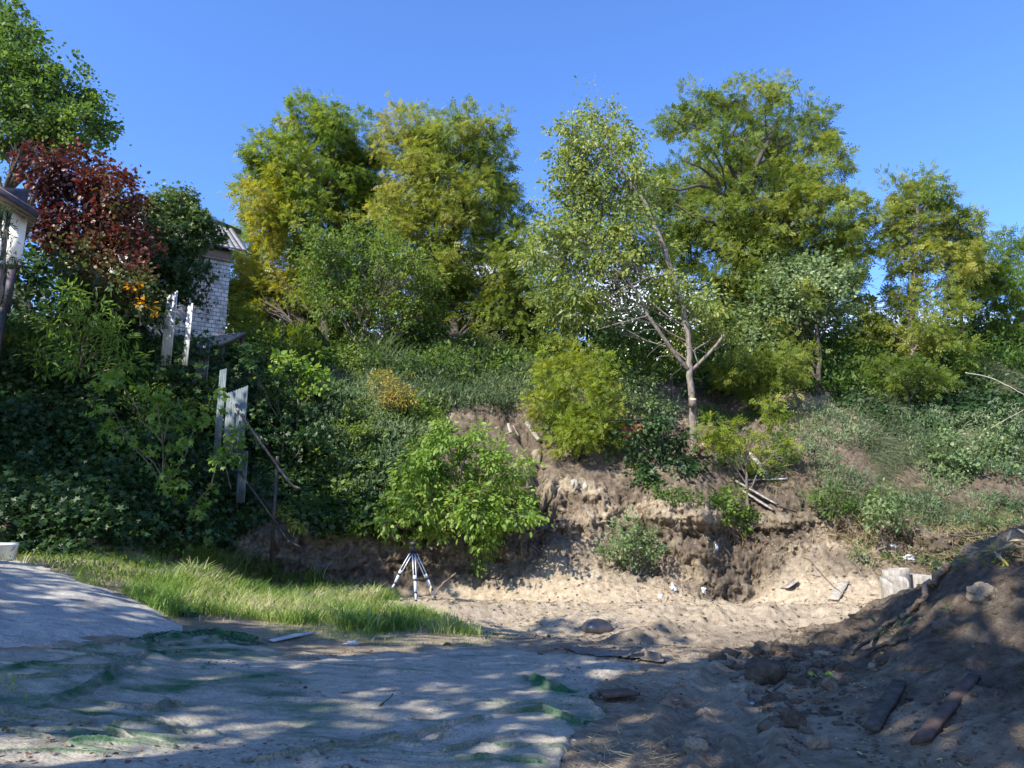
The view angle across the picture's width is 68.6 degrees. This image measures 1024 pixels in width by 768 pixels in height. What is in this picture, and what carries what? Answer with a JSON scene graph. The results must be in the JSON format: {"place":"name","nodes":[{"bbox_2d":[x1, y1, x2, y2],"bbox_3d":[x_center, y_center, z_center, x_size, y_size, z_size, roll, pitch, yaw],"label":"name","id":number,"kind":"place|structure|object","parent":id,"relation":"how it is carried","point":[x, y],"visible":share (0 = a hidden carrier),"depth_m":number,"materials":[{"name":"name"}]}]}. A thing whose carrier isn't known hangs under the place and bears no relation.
{"place":"outdoors","nodes":[
{"label":"outdoors","id":0,"kind":"place"},
{"bbox_2d":[0,351,1023,767],"bbox_3d":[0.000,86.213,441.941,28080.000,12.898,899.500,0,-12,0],"label":"ground","id":1,"kind":"structure","parent":0,"point":[364,559],"depth_m":21.69,"materials":[{"name":"soil"}]},
{"bbox_2d":[0,543,18,559],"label":"paint bucket","id":2,"kind":"object","parent":1,"relation":"on","point":[10,548],"visible":1,"depth_m":13.75,"materials":[{"name":"white plastic"}]},
{"bbox_2d":[0,187,39,362],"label":"wooden house","id":3,"kind":"structure","parent":1,"relation":"on","point":[25,215],"depth_m":20.13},
{"bbox_2d":[0,202,23,309],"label":"leafy branch","id":4,"kind":"object","parent":3,"relation":"hanging from","point":[2,291],"visible":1,"depth_m":18.60,"materials":[{"name":"green plant"}]},
{"bbox_2d":[0,209,27,264],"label":"window frame","id":5,"kind":"structure","parent":3,"relation":"in","point":[21,224],"depth_m":20.25,"materials":[{"name":"white plastic"}]},
{"bbox_2d":[0,0,131,314],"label":"oak tree","id":6,"kind":"object","parent":1,"relation":"on","point":[56,110],"visible":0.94,"depth_m":31.77,"materials":[{"name":"green plant"}]},
{"bbox_2d":[8,212,152,338],"bbox_3d":[-15.932,-3.650,27.121,7.443,6.611,6.062,0,-12,0],"label":"thicket","id":7,"kind":"object","parent":1,"relation":"on","point":[33,281],"visible":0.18,"depth_m":26.50,"materials":[{"name":"green plant"}]},
{"bbox_2d":[13,272,153,384],"bbox_3d":[-11.872,-1.422,20.482,3.933,3.132,3.254,-6,-13,27],"label":"green shrub","id":8,"kind":"object","parent":1,"relation":"on","point":[109,332],"visible":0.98,"depth_m":20.09,"materials":[{"name":"green plant"}]},
{"bbox_2d":[0,136,177,340],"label":"red creeper tree","id":9,"kind":"object","parent":1,"relation":"on","point":[103,208],"visible":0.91,"depth_m":23.30,"materials":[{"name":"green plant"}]},
{"bbox_2d":[0,560,182,647],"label":"ground sheet","id":10,"kind":"object","parent":1,"relation":"on","point":[40,605],"visible":0.96,"depth_m":10.15,"materials":[{"name":"fabric"}]},
{"bbox_2d":[19,554,183,599],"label":"seed grass","id":11,"kind":"structure","parent":1,"relation":"on","point":[44,562],"depth_m":13.46,"materials":[{"name":"plant"}]},
{"bbox_2d":[3,309,223,523],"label":"bank brambles","id":12,"kind":"object","parent":1,"relation":"on","point":[13,333],"visible":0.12,"depth_m":22.32,"materials":[{"name":"green plant"}]},
{"bbox_2d":[0,304,289,559],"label":"creeper carpet","id":13,"kind":"object","parent":1,"relation":"on","point":[52,473],"visible":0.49,"depth_m":19.09,"materials":[{"name":"green plant"}]},
{"bbox_2d":[68,337,255,507],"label":"bank vines","id":14,"kind":"object","parent":13,"relation":"on","point":[137,384],"visible":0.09,"depth_m":20.26,"materials":[{"name":"green plant"}]},
{"bbox_2d":[84,365,241,523],"bbox_3d":[-8.608,1.705,18.576,3.837,4.239,1.856,0,-12,0],"label":"hop creeper","id":15,"kind":"object","parent":1,"relation":"on","point":[109,383],"visible":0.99,"depth_m":18.48,"materials":[{"name":"green plant"}]},
{"bbox_2d":[89,207,248,348],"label":"brick house","id":16,"kind":"structure","parent":1,"relation":"on","point":[223,260],"depth_m":27.94,"materials":[{"name":"corrugated metal sheet"},{"name":"white brick"}]},
{"bbox_2d":[121,179,229,339],"bbox_3d":[-11.526,-4.156,25.385,3.171,5.949,3.457,11,-16,-43],"label":"creeper mass","id":17,"kind":"object","parent":1,"relation":"on","point":[189,217],"visible":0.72,"depth_m":25.12,"materials":[{"name":"green plant"}]},
{"bbox_2d":[148,326,233,428],"bbox_3d":[-9.414,-0.081,22.418,2.563,3.693,2.221,0,-12,0],"label":"creeper mound","id":18,"kind":"object","parent":1,"relation":"on","point":[172,375],"visible":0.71,"depth_m":22.41,"materials":[{"name":"green plant"}]},
{"bbox_2d":[208,332,246,367],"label":"table","id":19,"kind":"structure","parent":1,"relation":"on","point":[230,338],"depth_m":27.00,"materials":[{"name":"grey wood"}]},
{"bbox_2d":[160,291,301,562],"bbox_3d":[-8.151,0.861,21.328,6.241,8.130,0.798,-8,-14,34],"label":"wooden fence","id":20,"kind":"object","parent":1,"relation":"on","point":[236,405],"visible":0.71,"depth_m":20.70,"materials":[{"name":"paint"}]},
{"bbox_2d":[213,384,249,488],"bbox_3d":[-7.533,1.369,19.979,1.202,2.812,0.580,-2,-12,9],"label":"creeper strand","id":21,"kind":"object","parent":20,"relation":"hanging from","point":[239,446],"visible":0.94,"depth_m":19.96,"materials":[{"name":"green plant"}]},
{"bbox_2d":[3,544,481,634],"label":"meadow weeds","id":22,"kind":"object","parent":1,"relation":"on","point":[87,564],"visible":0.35,"depth_m":13.97,"materials":[{"name":"green plant"}]},
{"bbox_2d":[3,537,483,635],"bbox_3d":[-5.404,3.985,15.042,11.302,1.818,10.381,11,-16,-43],"label":"grass strip","id":23,"kind":"object","parent":1,"relation":"on","point":[162,595],"depth_m":14.23,"materials":[{"name":"plant"}]},
{"bbox_2d":[0,611,492,700],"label":"edge grass","id":24,"kind":"structure","parent":1,"relation":"on","point":[301,624],"depth_m":11.36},
{"bbox_2d":[146,533,361,587],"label":"grass tufts","id":25,"kind":"object","parent":1,"relation":"on","point":[248,562],"visible":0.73,"depth_m":19.81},
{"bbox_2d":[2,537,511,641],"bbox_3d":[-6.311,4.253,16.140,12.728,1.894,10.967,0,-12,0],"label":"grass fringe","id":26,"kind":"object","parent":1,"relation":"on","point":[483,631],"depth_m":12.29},
{"bbox_2d":[225,296,327,364],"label":"shrub","id":27,"kind":"object","parent":1,"relation":"on","point":[246,322],"visible":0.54,"depth_m":29.31,"materials":[{"name":"green plant"}]},
{"bbox_2d":[276,505,307,535],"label":"trailing plant","id":28,"kind":"object","parent":1,"relation":"on","point":[296,528],"visible":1,"depth_m":20.43,"materials":[{"name":"green plant"}]},
{"bbox_2d":[253,347,333,429],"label":"shrub","id":29,"kind":"object","parent":1,"relation":"on","point":[319,377],"visible":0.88,"depth_m":25.07,"materials":[{"name":"green plant"}]},
{"bbox_2d":[213,341,405,543],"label":"creeper slope","id":30,"kind":"structure","parent":1,"relation":"on","point":[284,490],"depth_m":23.02,"materials":[{"name":"green plant"}]},
{"bbox_2d":[216,85,414,355],"bbox_3d":[-10.314,-7.424,37.401,10.583,16.392,11.458,0,-12,0],"label":"locust tree","id":31,"kind":"object","parent":1,"relation":"on","point":[347,180],"visible":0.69,"depth_m":36.99,"materials":[{"name":"green plant"}]},
{"bbox_2d":[0,629,639,767],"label":"ground sheet","id":32,"kind":"object","parent":1,"relation":"on","point":[468,708],"visible":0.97,"depth_m":6.74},
{"bbox_2d":[129,628,258,644],"bbox_3d":[-4.204,3.309,9.731,1.151,0.233,1.957,-6,-13,28],"label":"green net","id":33,"kind":"object","parent":32,"relation":"on","point":[220,633],"visible":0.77,"depth_m":10.20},
{"bbox_2d":[291,489,370,543],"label":"shrub","id":34,"kind":"object","parent":1,"relation":"on","point":[317,504],"visible":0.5,"depth_m":21.83,"materials":[{"name":"green plant"}]},
{"bbox_2d":[250,345,432,538],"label":"slope saplings","id":35,"kind":"object","parent":1,"relation":"on","point":[331,457],"visible":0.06,"depth_m":25.25,"materials":[{"name":"green plant"}]},
{"bbox_2d":[0,642,698,767],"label":"leaf litter","id":36,"kind":"object","parent":1,"relation":"on","point":[117,753],"visible":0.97,"depth_m":5.66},
{"bbox_2d":[327,405,400,480],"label":"shrub","id":37,"kind":"object","parent":1,"relation":"on","point":[353,429],"visible":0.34,"depth_m":24.69,"materials":[{"name":"green plant"}]},
{"bbox_2d":[279,206,466,366],"bbox_3d":[-6.558,-3.760,31.905,8.494,7.632,5.311,-3,-12,14],"label":"young tree","id":38,"kind":"object","parent":1,"relation":"on","point":[381,288],"visible":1,"depth_m":31.53,"materials":[{"name":"green plant"}]},
{"bbox_2d":[359,366,420,415],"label":"shrub","id":39,"kind":"object","parent":1,"relation":"on","point":[398,394],"visible":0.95,"depth_m":26.47,"materials":[{"name":"yellow plant"}]},
{"bbox_2d":[368,304,451,354],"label":"shrub","id":40,"kind":"object","parent":1,"relation":"on","point":[431,332],"visible":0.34,"depth_m":32.35,"materials":[{"name":"green plant"}]},
{"bbox_2d":[390,542,435,600],"bbox_3d":[-2.615,4.958,19.783,1.206,1.548,0.696,0,-12,0],"label":"surveying tripod","id":41,"kind":"object","parent":1,"relation":"on","point":[413,549],"visible":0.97,"depth_m":19.98,"materials":[{"name":"white metal"}]},
{"bbox_2d":[335,322,562,408],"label":"grey weeds","id":42,"kind":"object","parent":1,"relation":"on","point":[389,350],"visible":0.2,"depth_m":30.21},
{"bbox_2d":[367,412,553,559],"bbox_3d":[-1.569,3.037,22.347,5.532,4.294,3.718,0,-12,0],"label":"shrub","id":43,"kind":"object","parent":1,"relation":"on","point":[436,492],"visible":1,"depth_m":21.81,"materials":[{"name":"green plant"}]},
{"bbox_2d":[341,91,582,360],"bbox_3d":[-2.774,-7.772,37.741,11.396,16.914,9.284,3,-12,-14],"label":"locust tree","id":44,"kind":"object","parent":1,"relation":"on","point":[495,302],"visible":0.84,"depth_m":35.91,"materials":[{"name":"green plant"}]},
{"bbox_2d":[304,344,631,502],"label":"slope weeds","id":45,"kind":"object","parent":1,"relation":"on","point":[347,380],"visible":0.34,"depth_m":27.51,"materials":[{"name":"plant"}]},
{"bbox_2d":[313,379,644,545],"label":"gully side weeds","id":46,"kind":"object","parent":1,"relation":"on","point":[439,411],"visible":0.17,"depth_m":26.11,"materials":[{"name":"green plant"}]},
{"bbox_2d":[465,519,510,577],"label":"trailing plant","id":47,"kind":"object","parent":1,"relation":"on","point":[481,568],"visible":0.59,"depth_m":21.93,"materials":[{"name":"green plant"}]},
{"bbox_2d":[512,332,648,462],"bbox_3d":[2.424,0.376,26.419,4.830,5.042,3.617,0,-12,0],"label":"shrub","id":48,"kind":"object","parent":1,"relation":"on","point":[565,414],"visible":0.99,"depth_m":26.08,"materials":[{"name":"green plant"}]},
{"bbox_2d":[581,618,612,633],"bbox_3d":[1.776,5.083,15.646,0.658,0.371,0.509,0,-12,0],"label":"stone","id":49,"kind":"object","parent":1,"relation":"on","point":[597,626],"visible":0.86,"depth_m":15.47,"materials":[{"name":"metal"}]},
{"bbox_2d":[262,640,957,767],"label":"soil crumbs","id":50,"kind":"object","parent":1,"relation":"on","point":[599,754],"visible":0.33,"depth_m":6.55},
{"bbox_2d":[561,645,665,661],"bbox_3d":[1.401,3.703,10.405,1.797,0.117,0.690,-10,-15,39],"label":"black tarp","id":51,"kind":"object","parent":1,"relation":"on","point":[645,655],"visible":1,"depth_m":10.34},
{"bbox_2d":[598,688,639,697],"bbox_3d":[1.062,3.130,7.595,0.394,0.032,0.283,5,-13,-23],"label":"board","id":52,"kind":"object","parent":1,"relation":"on","point":[615,693],"visible":1,"depth_m":7.54,"materials":[{"name":"grey wood"}]},
{"bbox_2d":[547,265,697,355],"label":"dense tree","id":53,"kind":"object","parent":1,"relation":"on","point":[632,307],"visible":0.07,"depth_m":44.13,"materials":[{"name":"green plant"}]},
{"bbox_2d":[226,312,1023,400],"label":"hilltop weeds","id":54,"kind":"object","parent":1,"relation":"on","point":[1014,358],"visible":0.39,"depth_m":31.72,"materials":[{"name":"green plant"}]},
{"bbox_2d":[550,284,710,381],"bbox_3d":[6.621,-2.000,38.838,11.530,7.472,6.114,4,-12,-20],"label":"thicket","id":55,"kind":"object","parent":1,"relation":"on","point":[589,335],"visible":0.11,"depth_m":37.62,"materials":[{"name":"green plant"}]},
{"bbox_2d":[588,506,673,575],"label":"shrub","id":56,"kind":"object","parent":1,"relation":"on","point":[627,543],"visible":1,"depth_m":22.18,"materials":[{"name":"green plant"}]},
{"bbox_2d":[506,72,768,455],"bbox_3d":[4.665,-4.997,29.221,9.741,16.619,6.966,0,-12,0],"label":"leaning tree","id":57,"kind":"object","parent":1,"relation":"on","point":[576,240],"visible":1,"depth_m":28.60,"materials":[{"name":"green plant"}]},
{"bbox_2d":[604,364,692,442],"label":"shrub","id":58,"kind":"object","parent":1,"relation":"on","point":[649,408],"visible":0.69,"depth_m":27.82,"materials":[{"name":"green plant"}]},
{"bbox_2d":[541,680,765,767],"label":"straw","id":59,"kind":"object","parent":1,"relation":"on","point":[642,745],"visible":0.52,"depth_m":5.69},
{"bbox_2d":[417,467,915,663],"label":"soil crumbs","id":60,"kind":"object","parent":1,"relation":"on","point":[643,635],"visible":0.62,"depth_m":18.60,"materials":[{"name":"soil"}]},
{"bbox_2d":[612,403,723,488],"bbox_3d":[5.288,2.513,25.086,3.164,3.758,2.937,-8,-14,34],"label":"ivy mound","id":61,"kind":"object","parent":1,"relation":"on","point":[658,445],"visible":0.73,"depth_m":25.11,"materials":[{"name":"green plant"}]},
{"bbox_2d":[590,301,749,400],"bbox_3d":[6.724,-1.474,31.467,7.765,4.904,3.979,8,-14,-35],"label":"shrub","id":62,"kind":"object","parent":1,"relation":"on","point":[649,369],"visible":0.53,"depth_m":30.58,"materials":[{"name":"green plant"}]},
{"bbox_2d":[417,494,927,600],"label":"hanging roots","id":63,"kind":"object","parent":1,"relation":"hanging from","point":[744,542],"visible":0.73,"depth_m":23.30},
{"bbox_2d":[682,736,709,752],"bbox_3d":[1.417,2.808,5.792,0.176,0.155,0.174,5,-13,-22],"label":"soil clod","id":64,"kind":"object","parent":1,"relation":"on","point":[692,743],"visible":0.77,"depth_m":5.75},
{"bbox_2d":[432,594,965,767],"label":"leaf litter","id":65,"kind":"object","parent":1,"relation":"on","point":[700,687],"visible":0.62,"depth_m":8.35,"materials":[{"name":"plant"}]},
{"bbox_2d":[624,397,801,526],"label":"brink weeds","id":66,"kind":"object","parent":1,"relation":"on","point":[690,497],"visible":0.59,"depth_m":26.53,"materials":[{"name":"green plant"}]},
{"bbox_2d":[709,477,758,547],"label":"shrub","id":67,"kind":"object","parent":1,"relation":"on","point":[729,500],"visible":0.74,"depth_m":23.82,"materials":[{"name":"green plant"}]},
{"bbox_2d":[524,524,951,607],"bbox_3d":[6.782,5.333,22.725,11.879,2.478,7.173,5,-13,-23],"label":"straw","id":68,"kind":"object","parent":1,"relation":"on","point":[725,564],"visible":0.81,"depth_m":22.38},
{"bbox_2d":[688,389,806,505],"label":"acacia branches","id":69,"kind":"object","parent":1,"relation":"on","point":[730,438],"visible":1,"depth_m":25.41,"materials":[{"name":"green plant"}]},
{"bbox_2d":[627,67,900,364],"bbox_3d":[11.661,-8.260,36.967,12.409,17.038,11.667,0,-12,0],"label":"locust tree","id":70,"kind":"object","parent":1,"relation":"on","point":[788,213],"visible":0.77,"depth_m":34.97,"materials":[{"name":"green plant"}]},
{"bbox_2d":[701,325,832,419],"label":"shrub","id":71,"kind":"object","parent":1,"relation":"on","point":[779,369],"visible":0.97,"depth_m":29.20,"materials":[{"name":"green plant"}]},
{"bbox_2d":[692,301,868,379],"bbox_3d":[15.425,-1.794,39.564,12.505,6.509,7.656,0,-12,0],"label":"thicket","id":72,"kind":"object","parent":1,"relation":"on","point":[835,334],"visible":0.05,"depth_m":39.47,"materials":[{"name":"green plant"}]},
{"bbox_2d":[716,239,866,396],"bbox_3d":[12.139,-2.907,32.526,7.204,7.654,5.096,0,-12,0],"label":"poplar tree","id":73,"kind":"object","parent":1,"relation":"on","point":[830,282],"visible":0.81,"depth_m":31.84,"materials":[{"name":"green plant"}]},
{"bbox_2d":[828,581,849,600],"bbox_3d":[9.159,5.796,21.052,0.861,0.497,0.340,11,-16,-43],"label":"slab piece","id":74,"kind":"object","parent":1,"relation":"on","point":[836,594],"visible":1,"depth_m":21.00,"materials":[{"name":"concrete"}]},
{"bbox_2d":[798,480,893,537],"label":"shrub","id":75,"kind":"object","parent":1,"relation":"on","point":[838,504],"visible":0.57,"depth_m":23.87,"materials":[{"name":"green plant"}]},
{"bbox_2d":[825,290,899,344],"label":"shrub","id":76,"kind":"object","parent":1,"relation":"on","point":[866,299],"visible":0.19,"depth_m":39.35,"materials":[{"name":"green plant"}]},
{"bbox_2d":[736,415,1023,577],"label":"dry stalks","id":77,"kind":"object","parent":1,"relation":"on","point":[894,534],"visible":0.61,"depth_m":23.46,"materials":[{"name":"plant"}]},
{"bbox_2d":[737,524,1023,767],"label":"soil heap","id":78,"kind":"object","parent":1,"relation":"on","point":[971,625],"visible":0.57,"depth_m":7.46,"materials":[{"name":"soil"}]},
{"bbox_2d":[744,657,786,685],"bbox_3d":[2.956,3.389,8.737,0.483,0.379,0.496,-5,-13,23],"label":"soil clod","id":79,"kind":"object","parent":78,"relation":"on","point":[763,671],"visible":0.69,"depth_m":8.57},
{"bbox_2d":[706,605,868,755],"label":"soil crumbs","id":80,"kind":"object","parent":78,"relation":"on","point":[767,700],"visible":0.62,"depth_m":8.64,"materials":[{"name":"soil"}]},
{"bbox_2d":[778,707,806,728],"bbox_3d":[2.421,2.939,6.517,0.254,0.255,0.244,0,-12,0],"label":"soil clod","id":81,"kind":"object","parent":78,"relation":"on","point":[791,717],"visible":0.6,"depth_m":6.43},
{"bbox_2d":[805,735,830,749],"bbox_3d":[2.398,2.852,5.898,0.202,0.179,0.144,0,-12,0],"label":"soil clod","id":82,"kind":"object","parent":78,"relation":"on","point":[820,742],"visible":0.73,"depth_m":5.86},
{"bbox_2d":[820,676,839,690],"bbox_3d":[3.246,3.062,7.627,0.206,0.178,0.177,-7,-13,29],"label":"soil clod","id":83,"kind":"object","parent":78,"relation":"on","point":[828,683],"visible":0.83,"depth_m":7.59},
{"bbox_2d":[718,525,1023,767],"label":"soil crumbs","id":84,"kind":"object","parent":78,"relation":"on","point":[922,761],"visible":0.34,"depth_m":7.55,"materials":[{"name":"soil"}]},
{"bbox_2d":[850,609,905,654],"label":"fallen branch","id":85,"kind":"object","parent":78,"relation":"on","point":[877,633],"visible":0.73,"depth_m":9.60,"materials":[{"name":"wood"}]},
{"bbox_2d":[865,679,905,732],"bbox_3d":[3.367,2.874,6.738,0.134,0.221,1.316,-9,-14,36],"label":"plank","id":86,"kind":"object","parent":78,"relation":"on","point":[886,704],"visible":0.99,"depth_m":6.65,"materials":[{"name":"wood"}]},
{"bbox_2d":[864,635,908,657],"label":"fallen branch","id":87,"kind":"object","parent":78,"relation":"on","point":[896,640],"visible":1,"depth_m":8.39,"materials":[{"name":"wood"}]},
{"bbox_2d":[900,561,951,618],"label":"fallen branch","id":88,"kind":"object","parent":78,"relation":"on","point":[939,573],"visible":1,"depth_m":10.05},
{"bbox_2d":[931,620,957,632],"bbox_3d":[4.660,2.620,8.072,0.270,0.153,0.188,-6,-13,28],"label":"soil clod","id":89,"kind":"object","parent":78,"relation":"on","point":[941,626],"visible":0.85,"depth_m":8.03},
{"bbox_2d":[910,673,980,745],"bbox_3d":[3.580,2.637,6.136,0.105,0.304,1.733,-11,-16,43],"label":"plank","id":90,"kind":"object","parent":78,"relation":"on","point":[933,725],"visible":0.96,"depth_m":5.98,"materials":[{"name":"brown wood"}]},
{"bbox_2d":[966,582,998,603],"bbox_3d":[5.182,2.322,8.248,0.328,0.295,0.342,0,-12,0],"label":"rock","id":91,"kind":"object","parent":78,"relation":"on","point":[980,592],"visible":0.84,"depth_m":8.15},
{"bbox_2d":[956,535,1020,568],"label":"leafy sprig","id":92,"kind":"object","parent":78,"relation":"on","point":[997,563],"visible":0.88,"depth_m":9.26,"materials":[{"name":"yellow plant"}]},
{"bbox_2d":[966,529,1023,561],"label":"leafy sprig","id":93,"kind":"object","parent":78,"relation":"on","point":[1019,546],"visible":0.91,"depth_m":9.29,"materials":[{"name":"plant"}]},
{"bbox_2d":[839,476,947,572],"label":"shrub","id":94,"kind":"object","parent":1,"relation":"on","point":[885,507],"visible":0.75,"depth_m":22.70,"materials":[{"name":"green plant"}]},
{"bbox_2d":[880,576,909,597],"bbox_3d":[9.666,5.250,18.905,0.657,0.731,0.660,-1,-8,0],"label":"concrete ring","id":95,"kind":"object","parent":1,"relation":"on","point":[890,585],"visible":0.46,"depth_m":18.90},
{"bbox_2d":[882,568,910,588],"bbox_3d":[10.128,5.295,19.728,0.668,0.902,0.667,0,-10,0],"label":"concrete ring","id":96,"kind":"object","parent":1,"relation":"on","point":[904,572],"visible":0.35,"depth_m":19.53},
{"bbox_2d":[811,487,989,571],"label":"brink weeds","id":97,"kind":"object","parent":1,"relation":"on","point":[896,556],"visible":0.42,"depth_m":22.73,"materials":[{"name":"green plant"}]},
{"bbox_2d":[785,389,1023,535],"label":"slope weeds","id":98,"kind":"object","parent":1,"relation":"on","point":[1007,503],"visible":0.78,"depth_m":26.15,"materials":[{"name":"plant"}]},
{"bbox_2d":[845,347,968,403],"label":"shrub","id":99,"kind":"object","parent":1,"relation":"on","point":[911,368],"visible":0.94,"depth_m":30.13,"materials":[{"name":"green plant"}]},
{"bbox_2d":[821,361,1023,445],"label":"slope creeper","id":100,"kind":"object","parent":1,"relation":"on","point":[979,401],"visible":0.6,"depth_m":30.21,"materials":[{"name":"green plant"}]},
{"bbox_2d":[844,158,1004,381],"bbox_3d":[19.631,-4.940,34.702,7.867,12.289,6.559,0,-12,0],"label":"locust tree","id":101,"kind":"object","parent":1,"relation":"on","point":[906,222],"visible":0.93,"depth_m":34.64,"materials":[{"name":"green plant"}]},
{"bbox_2d":[842,351,1023,530],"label":"drooping grass","id":102,"kind":"structure","parent":1,"relation":"on","point":[896,450],"depth_m":26.96,"materials":[{"name":"plant"}]},
{"bbox_2d":[846,307,1023,366],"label":"thicket","id":103,"kind":"object","parent":1,"relation":"on","point":[1001,343],"visible":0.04,"depth_m":39.28,"materials":[{"name":"green plant"}]},
{"bbox_2d":[909,415,994,489],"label":"shrub","id":104,"kind":"object","parent":1,"relation":"on","point":[945,460],"visible":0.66,"depth_m":25.87,"materials":[{"name":"green plant"}]},
{"bbox_2d":[909,493,1019,532],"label":"dry grass","id":105,"kind":"structure","parent":1,"relation":"on","point":[972,520],"depth_m":23.20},
{"bbox_2d":[926,221,1023,355],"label":"locust tree","id":106,"kind":"object","parent":1,"relation":"on","point":[1003,282],"visible":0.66,"depth_m":37.33,"materials":[{"name":"green plant"}]},
{"bbox_2d":[972,409,1023,482],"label":"shrub","id":107,"kind":"object","parent":1,"relation":"on","point":[1000,441],"visible":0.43,"depth_m":26.13,"materials":[{"name":"green plant"}]},
{"bbox_2d":[0,0,1023,365],"label":"sky","id":108,"kind":"structure","parent":0,"point":[916,81],"materials":[{"name":"blue"}]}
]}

